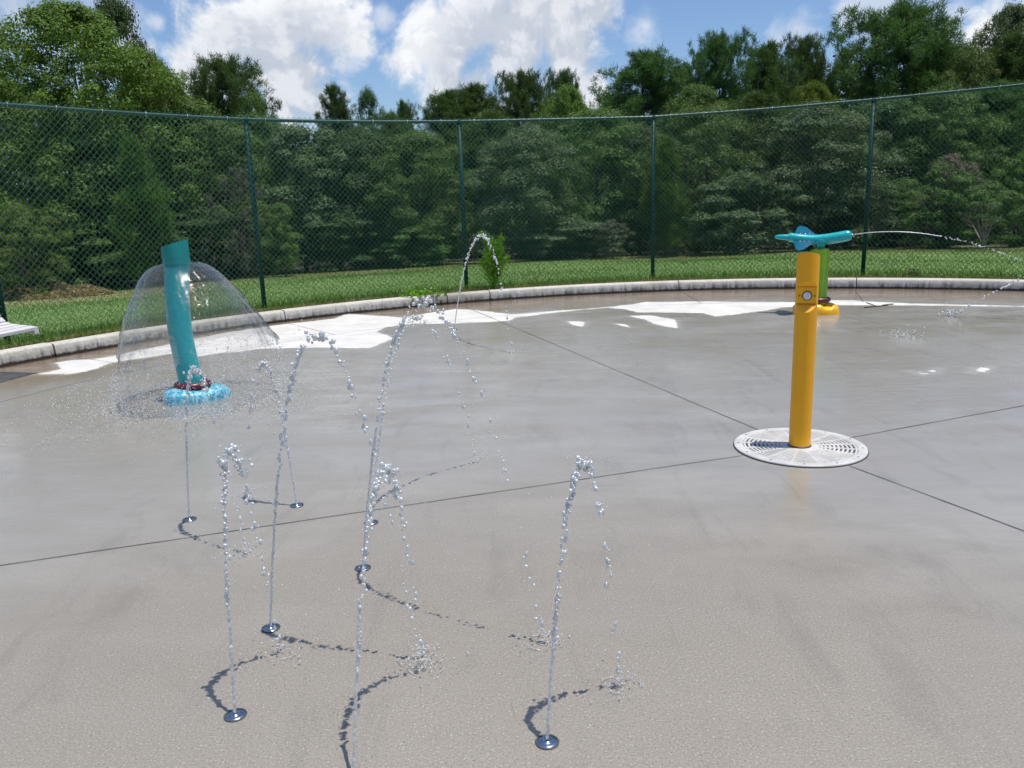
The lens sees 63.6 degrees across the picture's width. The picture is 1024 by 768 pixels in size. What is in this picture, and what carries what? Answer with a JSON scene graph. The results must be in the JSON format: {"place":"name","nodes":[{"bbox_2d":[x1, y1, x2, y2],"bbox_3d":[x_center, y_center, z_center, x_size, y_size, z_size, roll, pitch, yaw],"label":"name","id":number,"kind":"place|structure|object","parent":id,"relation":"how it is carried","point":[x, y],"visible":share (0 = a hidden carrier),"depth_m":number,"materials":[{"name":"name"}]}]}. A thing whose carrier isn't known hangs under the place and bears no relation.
{"place":"outdoors","nodes":[
{"label":"outdoors","id":0,"kind":"place"},
{"bbox_2d":[0,288,1023,767],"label":"splash pad deck","id":1,"kind":"structure","parent":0,"point":[876,618],"depth_m":3.59,"materials":[{"name":"concrete"}]},
{"bbox_2d":[0,317,38,336],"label":"park bench","id":2,"kind":"object","parent":1,"relation":"on","point":[7,329],"visible":1,"depth_m":7.49,"materials":[{"name":"plastic"}]},
{"bbox_2d":[182,516,196,521],"bbox_3d":[-1.568,0.655,4.011,0.068,0.007,0.068,-2,13,0],"label":"floor nozzle","id":3,"kind":"object","parent":1,"relation":"on","point":[190,519],"visible":1,"depth_m":4.00,"materials":[{"name":"metal"}]},
{"bbox_2d":[173,361,245,545],"bbox_3d":[-1.396,0.297,3.711,0.154,0.809,0.608,-12,17,-38],"label":"water jet","id":4,"kind":"object","parent":3,"relation":"on","point":[194,370],"visible":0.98,"depth_m":3.70,"materials":[{"name":"white"}]},
{"bbox_2d":[161,239,231,406],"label":"spray tower","id":5,"kind":"structure","parent":1,"relation":"on","point":[178,311],"depth_m":6.25,"materials":[{"name":"teal paint"}]},
{"bbox_2d":[116,261,279,367],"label":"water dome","id":6,"kind":"structure","parent":5,"relation":"attached to","point":[124,319],"depth_m":6.28,"materials":[{"name":"clear liquid"}]},
{"bbox_2d":[1,338,412,486],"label":"spray droplets","id":7,"kind":"object","parent":1,"relation":"on","point":[164,384],"visible":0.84,"depth_m":6.27,"materials":[{"name":"white"}]},
{"bbox_2d":[224,708,246,721],"bbox_3d":[-0.828,0.989,2.472,0.068,0.007,0.068,-2,13,0],"label":"floor nozzle","id":8,"kind":"object","parent":1,"relation":"on","point":[238,715],"visible":0.98,"depth_m":2.46,"materials":[{"name":"metal"}]},
{"bbox_2d":[195,443,287,712],"bbox_3d":[-0.819,0.557,2.563,0.138,0.792,0.381,2,14,17],"label":"water jet","id":9,"kind":"object","parent":8,"relation":"on","point":[222,463],"visible":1,"depth_m":2.44,"materials":[{"name":"white"}]},
{"bbox_2d":[261,623,279,632],"bbox_3d":[-0.868,0.875,2.967,0.068,0.007,0.068,-2,13,0],"label":"floor nozzle","id":10,"kind":"object","parent":1,"relation":"on","point":[266,628],"visible":0.93,"depth_m":2.96,"materials":[{"name":"metal"}]},
{"bbox_2d":[267,319,420,640],"bbox_3d":[-0.598,0.346,2.704,0.639,1.123,0.150,2,14,17],"label":"water jet","id":11,"kind":"object","parent":10,"relation":"on","point":[322,337],"visible":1,"depth_m":2.68,"materials":[{"name":"white"}]},
{"bbox_2d":[290,502,303,507],"bbox_3d":[-1.081,0.607,4.149,0.068,0.007,0.068,-2,13,0],"label":"floor nozzle","id":12,"kind":"object","parent":1,"relation":"on","point":[295,505],"visible":1,"depth_m":4.14,"materials":[{"name":"metal"}]},
{"bbox_2d":[237,357,297,503],"bbox_3d":[-1.262,0.218,4.149,0.389,0.760,0.142,4,14,25],"label":"water jet","id":13,"kind":"object","parent":12,"relation":"on","point":[263,364],"visible":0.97,"depth_m":4.08,"materials":[{"name":"white"}]},
{"bbox_2d":[355,564,370,571],"bbox_3d":[-0.619,0.760,3.424,0.068,0.007,0.068,-2,13,0],"label":"floor nozzle","id":14,"kind":"object","parent":1,"relation":"on","point":[367,567],"visible":0.71,"depth_m":3.42,"materials":[{"name":"metal"}]},
{"bbox_2d":[362,288,543,627],"bbox_3d":[-0.279,0.239,2.980,0.964,1.188,0.118,9,17,40],"label":"water jet","id":15,"kind":"object","parent":14,"relation":"on","point":[402,326],"visible":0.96,"depth_m":2.95,"materials":[{"name":"white"}]},
{"bbox_2d":[82,463,746,760],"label":"spray droplets","id":16,"kind":"object","parent":1,"relation":"on","point":[427,598],"visible":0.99,"depth_m":3.18,"materials":[{"name":"clear liquid"}]},
{"bbox_2d":[370,309,475,516],"bbox_3d":[-0.454,0.077,4.199,0.198,0.962,0.957,3,14,18],"label":"water jet","id":17,"kind":"object","parent":1,"relation":"on","point":[416,318],"visible":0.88,"depth_m":3.98,"materials":[{"name":"white"}]},
{"bbox_2d":[384,644,468,687],"bbox_3d":[-0.283,0.900,2.668,0.278,0.062,0.198,-2,13,0],"label":"splash","id":18,"kind":"object","parent":1,"relation":"on","point":[418,653],"visible":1,"depth_m":2.67,"materials":[{"name":"clear liquid"}]},
{"bbox_2d":[0,278,1023,366],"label":"kerb","id":19,"kind":"structure","parent":1,"relation":"on","point":[16,355],"depth_m":11.28,"materials":[{"name":"concrete"}]},
{"bbox_2d":[394,284,446,297],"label":"weed clump","id":20,"kind":"object","parent":19,"relation":"on","point":[422,292],"visible":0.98,"depth_m":11.51,"materials":[{"name":"green plant"}]},
{"bbox_2d":[1,288,1023,564],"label":"deck joint","id":21,"kind":"object","parent":1,"relation":"on","point":[545,484],"visible":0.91,"depth_m":4.41,"materials":[{"name":"grey concrete"}]},
{"bbox_2d":[503,617,570,656],"bbox_3d":[0.095,0.845,2.791,0.211,0.089,0.150,-14,18,-42],"label":"splash","id":22,"kind":"object","parent":1,"relation":"on","point":[544,638],"visible":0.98,"depth_m":2.80,"materials":[{"name":"clear liquid"}]},
{"bbox_2d":[535,734,558,749],"bbox_3d":[0.098,0.997,2.305,0.068,0.007,0.068,-2,13,0],"label":"floor nozzle","id":23,"kind":"object","parent":1,"relation":"on","point":[543,743],"visible":0.96,"depth_m":2.30,"materials":[{"name":"metal"}]},
{"bbox_2d":[545,448,632,739],"bbox_3d":[0.205,0.558,2.341,0.369,0.819,0.131,-14,18,-41],"label":"water jet","id":24,"kind":"object","parent":23,"relation":"on","point":[585,464],"visible":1,"depth_m":2.26,"materials":[{"name":"white"}]},
{"bbox_2d":[583,650,648,702],"bbox_3d":[0.321,0.902,2.576,0.210,0.063,0.237,-2,13,0],"label":"splash","id":25,"kind":"object","parent":1,"relation":"on","point":[618,679],"visible":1,"depth_m":2.55,"materials":[{"name":"clear liquid"}]},
{"bbox_2d":[733,428,868,467],"bbox_3d":[1.671,0.360,4.798,0.746,0.011,0.746,-2,13,0],"label":"drain grate","id":26,"kind":"object","parent":1,"relation":"on","point":[824,450],"visible":0.86,"depth_m":4.72,"materials":[{"name":"plastic"}]},
{"bbox_2d":[787,252,819,448],"bbox_3d":[1.653,-0.187,4.671,0.133,1.114,0.133,3,14,19],"label":"activator bollard","id":27,"kind":"object","parent":26,"relation":"on","point":[805,327],"visible":1,"depth_m":4.62,"materials":[{"name":"yellow metal"}]},
{"bbox_2d":[775,226,852,315],"bbox_3d":[3.480,-1.321,9.589,0.850,1.004,0.451,3,14,20],"label":"plane water cannon","id":28,"kind":"object","parent":1,"relation":"on","point":[802,238],"visible":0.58,"depth_m":9.48,"materials":[{"name":"paint"}]},
{"bbox_2d":[853,231,1020,260],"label":"water jet","id":29,"kind":"object","parent":28,"relation":"attached to","point":[933,235],"visible":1,"depth_m":9.08,"materials":[{"name":"white"}]},
{"bbox_2d":[0,0,1023,201],"label":"sky","id":30,"kind":"structure","parent":0,"point":[404,49],"materials":[{"name":"blue"}]},
{"bbox_2d":[0,185,1023,349],"bbox_3d":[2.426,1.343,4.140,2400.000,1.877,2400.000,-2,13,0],"label":"lawn","id":31,"kind":"structure","parent":0,"point":[757,266],"depth_m":17.15,"materials":[{"name":"green plant"}]},
{"bbox_2d":[0,200,73,294],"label":"shrub","id":32,"kind":"object","parent":31,"relation":"on","point":[11,208],"visible":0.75,"depth_m":20.00,"materials":[{"name":"green plant"}]},
{"bbox_2d":[0,74,113,289],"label":"broadleaf tree","id":33,"kind":"object","parent":31,"relation":"on","point":[25,119],"visible":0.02,"depth_m":28.18,"materials":[{"name":"green plant"}]},
{"bbox_2d":[2,280,115,300],"bbox_3d":[-11.413,-2.318,20.415,3.137,0.500,2.136,-2,13,0],"label":"straw heap","id":34,"kind":"object","parent":31,"relation":"on","point":[53,293],"visible":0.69,"depth_m":19.94,"materials":[{"name":"green plant"}]},
{"bbox_2d":[0,113,177,286],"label":"broadleaf tree","id":35,"kind":"object","parent":31,"relation":"on","point":[70,137],"visible":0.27,"depth_m":24.93,"materials":[{"name":"green plant"}]},
{"bbox_2d":[24,214,158,289],"bbox_3d":[-12.607,-3.762,24.729,3.923,2.608,4.213,0,13,8],"label":"shrub","id":36,"kind":"object","parent":31,"relation":"on","point":[89,245],"visible":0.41,"depth_m":23.79,"materials":[{"name":"green plant"}]},
{"bbox_2d":[0,0,216,286],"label":"broadleaf tree","id":37,"kind":"object","parent":31,"relation":"on","point":[52,17],"visible":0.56,"depth_m":24.28,"materials":[{"name":"green plant"}]},
{"bbox_2d":[76,0,162,280],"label":"broadleaf tree","id":38,"kind":"object","parent":31,"relation":"on","point":[122,17],"visible":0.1,"depth_m":30.46,"materials":[{"name":"green plant"}]},
{"bbox_2d":[100,130,178,286],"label":"pine sapling","id":39,"kind":"object","parent":31,"relation":"on","point":[145,180],"visible":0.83,"depth_m":22.76,"materials":[{"name":"green plant"}]},
{"bbox_2d":[68,84,227,283],"bbox_3d":[-13.575,-6.898,30.350,5.731,8.135,6.196,2,14,18],"label":"broadleaf tree","id":40,"kind":"object","parent":31,"relation":"on","point":[97,114],"visible":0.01,"depth_m":29.23,"materials":[{"name":"green plant"}]},
{"bbox_2d":[109,50,214,277],"bbox_3d":[-11.788,-6.753,28.101,3.152,8.676,3.270,-2,13,1],"label":"broadleaf tree","id":41,"kind":"object","parent":31,"relation":"on","point":[150,103],"visible":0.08,"depth_m":26.95,"materials":[{"name":"green plant"}]},
{"bbox_2d":[113,94,284,276],"bbox_3d":[-10.833,-6.139,27.850,6.666,7.004,6.165,3,14,18],"label":"broadleaf tree","id":42,"kind":"object","parent":31,"relation":"on","point":[199,109],"visible":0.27,"depth_m":27.03,"materials":[{"name":"green plant"}]},
{"bbox_2d":[150,204,285,283],"bbox_3d":[-9.541,-4.204,25.604,4.151,2.663,3.865,0,13,9],"label":"shrub","id":43,"kind":"object","parent":31,"relation":"on","point":[212,252],"visible":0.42,"depth_m":25.16,"materials":[{"name":"green plant"}]},
{"bbox_2d":[177,49,282,270],"bbox_3d":[-12.476,-9.681,36.683,5.117,9.694,4.707,10,18,41],"label":"pine tree","id":44,"kind":"object","parent":31,"relation":"on","point":[230,83],"visible":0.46,"depth_m":35.14,"materials":[{"name":"green plant"}]},
{"bbox_2d":[199,164,270,278],"bbox_3d":[-8.181,-4.558,24.537,2.188,3.821,1.773,-4,13,-11],"label":"shrub","id":45,"kind":"object","parent":31,"relation":"on","point":[237,194],"visible":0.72,"depth_m":24.38,"materials":[{"name":"green plant"}]},
{"bbox_2d":[201,107,320,273],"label":"broadleaf tree","id":46,"kind":"object","parent":31,"relation":"on","point":[253,124],"visible":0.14,"depth_m":31.32,"materials":[{"name":"green plant"}]},
{"bbox_2d":[227,86,299,268],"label":"broadleaf tree","id":47,"kind":"object","parent":31,"relation":"on","point":[252,101],"visible":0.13,"depth_m":33.95,"materials":[{"name":"green plant"}]},
{"bbox_2d":[254,202,303,275],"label":"broadleaf tree","id":48,"kind":"object","parent":31,"relation":"on","point":[274,240],"visible":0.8,"depth_m":24.54,"materials":[{"name":"green plant"}]},
{"bbox_2d":[257,122,366,272],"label":"broadleaf tree","id":49,"kind":"object","parent":31,"relation":"on","point":[285,130],"visible":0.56,"depth_m":28.47,"materials":[{"name":"green plant"}]},
{"bbox_2d":[312,80,363,255],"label":"pine tree","id":50,"kind":"object","parent":31,"relation":"on","point":[334,107],"visible":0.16,"depth_m":41.62,"materials":[{"name":"green plant"}]},
{"bbox_2d":[270,210,409,271],"bbox_3d":[-6.175,-4.823,28.587,4.373,2.421,4.071,8,17,38],"label":"shrub","id":51,"kind":"object","parent":31,"relation":"on","point":[334,236],"visible":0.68,"depth_m":27.97,"materials":[{"name":"green plant"}]},
{"bbox_2d":[290,124,427,267],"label":"broadleaf tree","id":52,"kind":"object","parent":31,"relation":"on","point":[370,144],"visible":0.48,"depth_m":28.76,"materials":[{"name":"green plant"}]},
{"bbox_2d":[353,85,385,247],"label":"broadleaf tree","id":53,"kind":"object","parent":31,"relation":"on","point":[367,98],"visible":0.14,"depth_m":43.53,"materials":[{"name":"green plant"}]},
{"bbox_2d":[338,110,453,264],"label":"broadleaf tree","id":54,"kind":"object","parent":31,"relation":"on","point":[383,130],"visible":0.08,"depth_m":34.25,"materials":[{"name":"green plant"}]},
{"bbox_2d":[389,98,419,126],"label":"tree","id":55,"kind":"object","parent":31,"relation":"on","point":[404,111],"visible":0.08,"depth_m":52.23,"materials":[{"name":"green plant"}]},
{"bbox_2d":[376,217,461,266],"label":"shrub","id":56,"kind":"object","parent":31,"relation":"on","point":[436,251],"visible":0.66,"depth_m":28.00,"materials":[{"name":"green plant"}]},
{"bbox_2d":[361,127,493,265],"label":"broadleaf tree","id":57,"kind":"object","parent":31,"relation":"on","point":[425,170],"visible":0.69,"depth_m":28.25,"materials":[{"name":"green plant"}]},
{"bbox_2d":[416,86,485,256],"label":"broadleaf tree","id":58,"kind":"object","parent":31,"relation":"on","point":[445,102],"visible":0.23,"depth_m":39.58,"materials":[{"name":"green plant"}]},
{"bbox_2d":[434,79,508,254],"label":"tree","id":59,"kind":"object","parent":31,"relation":"on","point":[470,94],"visible":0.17,"depth_m":40.44,"materials":[{"name":"green plant"}]},
{"bbox_2d":[426,107,537,246],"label":"broadleaf tree","id":60,"kind":"object","parent":31,"relation":"on","point":[484,114],"visible":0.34,"depth_m":33.93,"materials":[{"name":"green plant"}]},
{"bbox_2d":[478,228,510,289],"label":"tall weed","id":61,"kind":"object","parent":31,"relation":"on","point":[493,271],"visible":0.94,"depth_m":11.95,"materials":[{"name":"green plant"}]},
{"bbox_2d":[1,47,1001,259],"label":"woods","id":62,"kind":"object","parent":31,"relation":"on","point":[839,95],"depth_m":45.84,"materials":[{"name":"green plant"}]},
{"bbox_2d":[0,82,1023,344],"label":"chain link fence","id":63,"kind":"object","parent":31,"relation":"on","point":[870,148],"visible":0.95,"depth_m":11.57,"materials":[{"name":"green metal"}]},
{"bbox_2d":[0,267,1023,349],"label":"rough grass","id":64,"kind":"structure","parent":31,"relation":"on","point":[329,299],"depth_m":11.61,"materials":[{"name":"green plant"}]},
{"bbox_2d":[486,66,551,241],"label":"broadleaf tree","id":65,"kind":"object","parent":31,"relation":"on","point":[524,89],"visible":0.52,"depth_m":37.68,"materials":[{"name":"green plant"}]},
{"bbox_2d":[15,194,1022,286],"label":"undergrowth","id":66,"kind":"object","parent":31,"relation":"on","point":[516,224],"visible":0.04,"depth_m":32.04,"materials":[{"name":"green plant"}]},
{"bbox_2d":[464,122,599,261],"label":"broadleaf tree","id":67,"kind":"object","parent":31,"relation":"on","point":[542,161],"visible":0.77,"depth_m":27.27,"materials":[{"name":"green plant"}]},
{"bbox_2d":[476,217,631,261],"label":"shrub","id":68,"kind":"object","parent":31,"relation":"on","point":[592,226],"visible":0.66,"depth_m":27.37,"materials":[{"name":"green plant"}]},
{"bbox_2d":[542,66,585,172],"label":"tree","id":69,"kind":"object","parent":31,"relation":"on","point":[566,76],"visible":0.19,"depth_m":41.55,"materials":[{"name":"green plant"}]},
{"bbox_2d":[524,82,611,254],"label":"broadleaf tree","id":70,"kind":"object","parent":31,"relation":"on","point":[565,95],"visible":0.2,"depth_m":34.84,"materials":[{"name":"green plant"}]},
{"bbox_2d":[525,102,656,257],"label":"broadleaf tree","id":71,"kind":"object","parent":31,"relation":"on","point":[618,150],"visible":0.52,"depth_m":30.02,"materials":[{"name":"green plant"}]},
{"bbox_2d":[591,219,636,258],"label":"shrub","id":72,"kind":"object","parent":31,"relation":"on","point":[612,222],"visible":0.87,"depth_m":27.04,"materials":[{"name":"green plant"}]},
{"bbox_2d":[588,43,690,247],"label":"broadleaf tree","id":73,"kind":"object","parent":31,"relation":"on","point":[649,72],"visible":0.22,"depth_m":39.30,"materials":[{"name":"green plant"}]},
{"bbox_2d":[585,121,703,254],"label":"broadleaf tree","id":74,"kind":"object","parent":31,"relation":"on","point":[646,132],"visible":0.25,"depth_m":31.41,"materials":[{"name":"green plant"}]},
{"bbox_2d":[637,134,694,254],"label":"pine sapling","id":75,"kind":"object","parent":31,"relation":"on","point":[678,208],"visible":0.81,"depth_m":26.68,"materials":[{"name":"green plant"}]},
{"bbox_2d":[658,57,700,203],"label":"broadleaf tree","id":76,"kind":"object","parent":31,"relation":"on","point":[681,65],"visible":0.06,"depth_m":41.28,"materials":[{"name":"green plant"}]},
{"bbox_2d":[656,83,737,250],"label":"broadleaf tree","id":77,"kind":"object","parent":31,"relation":"on","point":[691,92],"visible":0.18,"depth_m":33.90,"materials":[{"name":"green plant"}]},
{"bbox_2d":[623,99,782,253],"bbox_3d":[6.809,-6.843,28.852,5.696,6.046,5.268,-7,14,-20],"label":"broadleaf tree","id":78,"kind":"object","parent":31,"relation":"on","point":[715,140],"visible":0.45,"depth_m":28.40,"materials":[{"name":"green plant"}]},
{"bbox_2d":[682,24,761,151],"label":"pine tree","id":79,"kind":"object","parent":31,"relation":"on","point":[717,53],"visible":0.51,"depth_m":37.10,"materials":[{"name":"green plant"}]},
{"bbox_2d":[682,169,815,254],"bbox_3d":[7.639,-5.458,27.062,4.147,3.112,3.861,1,13,11],"label":"shrub","id":80,"kind":"object","parent":31,"relation":"on","point":[757,217],"visible":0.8,"depth_m":26.51,"materials":[{"name":"green plant"}]},
{"bbox_2d":[707,87,811,243],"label":"pine tree","id":81,"kind":"object","parent":31,"relation":"on","point":[757,99],"visible":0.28,"depth_m":33.99,"materials":[{"name":"green plant"}]},
{"bbox_2d":[734,38,813,243],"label":"pine tree","id":82,"kind":"object","parent":31,"relation":"on","point":[772,65],"visible":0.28,"depth_m":39.29,"materials":[{"name":"green plant"}]},
{"bbox_2d":[773,29,844,186],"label":"pine tree","id":83,"kind":"object","parent":31,"relation":"on","point":[805,44],"visible":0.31,"depth_m":41.11,"materials":[{"name":"green plant"}]},
{"bbox_2d":[767,78,852,234],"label":"broadleaf tree","id":84,"kind":"object","parent":31,"relation":"on","point":[814,90],"visible":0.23,"depth_m":32.31,"materials":[{"name":"green plant"}]},
{"bbox_2d":[723,97,912,250],"bbox_3d":[10.382,-6.830,28.579,6.427,5.820,6.260,6,15,30],"label":"broadleaf tree","id":85,"kind":"object","parent":31,"relation":"on","point":[845,151],"visible":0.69,"depth_m":27.11,"materials":[{"name":"green plant"}]},
{"bbox_2d":[763,193,886,249],"bbox_3d":[10.749,-5.560,28.549,3.858,2.476,3.592,9,17,39],"label":"shrub","id":86,"kind":"object","parent":31,"relation":"on","point":[798,208],"visible":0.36,"depth_m":28.08,"materials":[{"name":"green plant"}]},
{"bbox_2d":[816,57,862,182],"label":"broadleaf tree","id":87,"kind":"object","parent":31,"relation":"on","point":[842,105],"visible":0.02,"depth_m":42.49,"materials":[{"name":"green plant"}]},
{"bbox_2d":[804,92,961,245],"bbox_3d":[14.085,-7.814,31.805,6.596,6.561,6.100,5,15,27],"label":"broadleaf tree","id":88,"kind":"object","parent":31,"relation":"on","point":[890,107],"visible":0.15,"depth_m":30.78,"materials":[{"name":"green plant"}]},
{"bbox_2d":[837,180,936,247],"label":"shrub","id":89,"kind":"object","parent":31,"relation":"on","point":[886,242],"visible":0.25,"depth_m":29.09,"materials":[{"name":"green plant"}]},
{"bbox_2d":[817,0,978,173],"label":"pine tree","id":90,"kind":"object","parent":31,"relation":"on","point":[898,29],"visible":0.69,"depth_m":37.84,"materials":[{"name":"green plant"}]},
{"bbox_2d":[886,160,978,248],"bbox_3d":[13.947,-5.681,27.095,2.938,3.237,2.735,0,13,8],"label":"shrub","id":91,"kind":"object","parent":31,"relation":"on","point":[942,194],"visible":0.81,"depth_m":26.80,"materials":[{"name":"green plant"}]},
{"bbox_2d":[897,37,974,178],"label":"pine tree","id":92,"kind":"object","parent":31,"relation":"on","point":[941,71],"visible":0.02,"depth_m":40.11,"materials":[{"name":"green plant"}]},
{"bbox_2d":[864,82,1015,244],"bbox_3d":[16.040,-7.916,31.535,5.756,6.765,5.324,-10,15,-30],"label":"broadleaf tree","id":93,"kind":"object","parent":31,"relation":"on","point":[972,155],"visible":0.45,"depth_m":30.35,"materials":[{"name":"green plant"}]},
{"bbox_2d":[909,152,990,241],"bbox_3d":[14.663,-5.904,27.520,2.595,3.581,2.102,-7,14,-22],"label":"shrub","id":94,"kind":"object","parent":31,"relation":"on","point":[954,156],"visible":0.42,"depth_m":27.05,"materials":[{"name":"green plant"}]},
{"bbox_2d":[907,78,1023,234],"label":"pine tree","id":95,"kind":"object","parent":31,"relation":"on","point":[1011,101],"visible":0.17,"depth_m":32.93,"materials":[{"name":"green plant"}]},
{"bbox_2d":[912,41,1019,238],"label":"broadleaf tree","id":96,"kind":"object","parent":31,"relation":"on","point":[973,64],"visible":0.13,"depth_m":34.80,"materials":[{"name":"green plant"}]},
{"bbox_2d":[938,184,1023,248],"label":"shrub","id":97,"kind":"object","parent":31,"relation":"on","point":[979,188],"visible":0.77,"depth_m":25.91,"materials":[{"name":"green plant"}]},
{"bbox_2d":[946,0,1023,231],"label":"broadleaf tree","id":98,"kind":"object","parent":31,"relation":"on","point":[1010,17],"visible":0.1,"depth_m":37.17,"materials":[{"name":"green plant"}]},
{"bbox_2d":[974,28,1023,234],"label":"pine tree","id":99,"kind":"object","parent":31,"relation":"on","point":[1014,43],"visible":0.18,"depth_m":35.72,"materials":[{"name":"green plant"}]},
{"bbox_2d":[984,148,1023,246],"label":"shrub","id":100,"kind":"object","parent":31,"relation":"on","point":[1020,198],"visible":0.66,"depth_m":26.42,"materials":[{"name":"green plant"}]},
{"bbox_3d":[-0.420,1.041,2.191,0.068,0.007,0.068,-2,13,0],"label":"floor nozzle","id":101,"kind":"object","parent":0,"visible":0},
{"bbox_2d":[338,439,422,767],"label":"water jet","id":102,"kind":"object","parent":101,"relation":"on","point":[387,469],"visible":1,"depth_m":2.24,"materials":[{"name":"white"}]},
{"bbox_3d":[-0.654,-0.622,9.367,0.068,0.007,0.068,-2,13,0],"label":"floor nozzle","id":103,"kind":"object","parent":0,"visible":0},
{"bbox_2d":[454,231,512,345],"bbox_3d":[-0.356,-1.026,8.510,0.182,1.151,1.628,-7,14,-21],"label":"water jet","id":104,"kind":"object","parent":103,"relation":"on","point":[494,258],"visible":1,"depth_m":8.31,"materials":[{"name":"white"}]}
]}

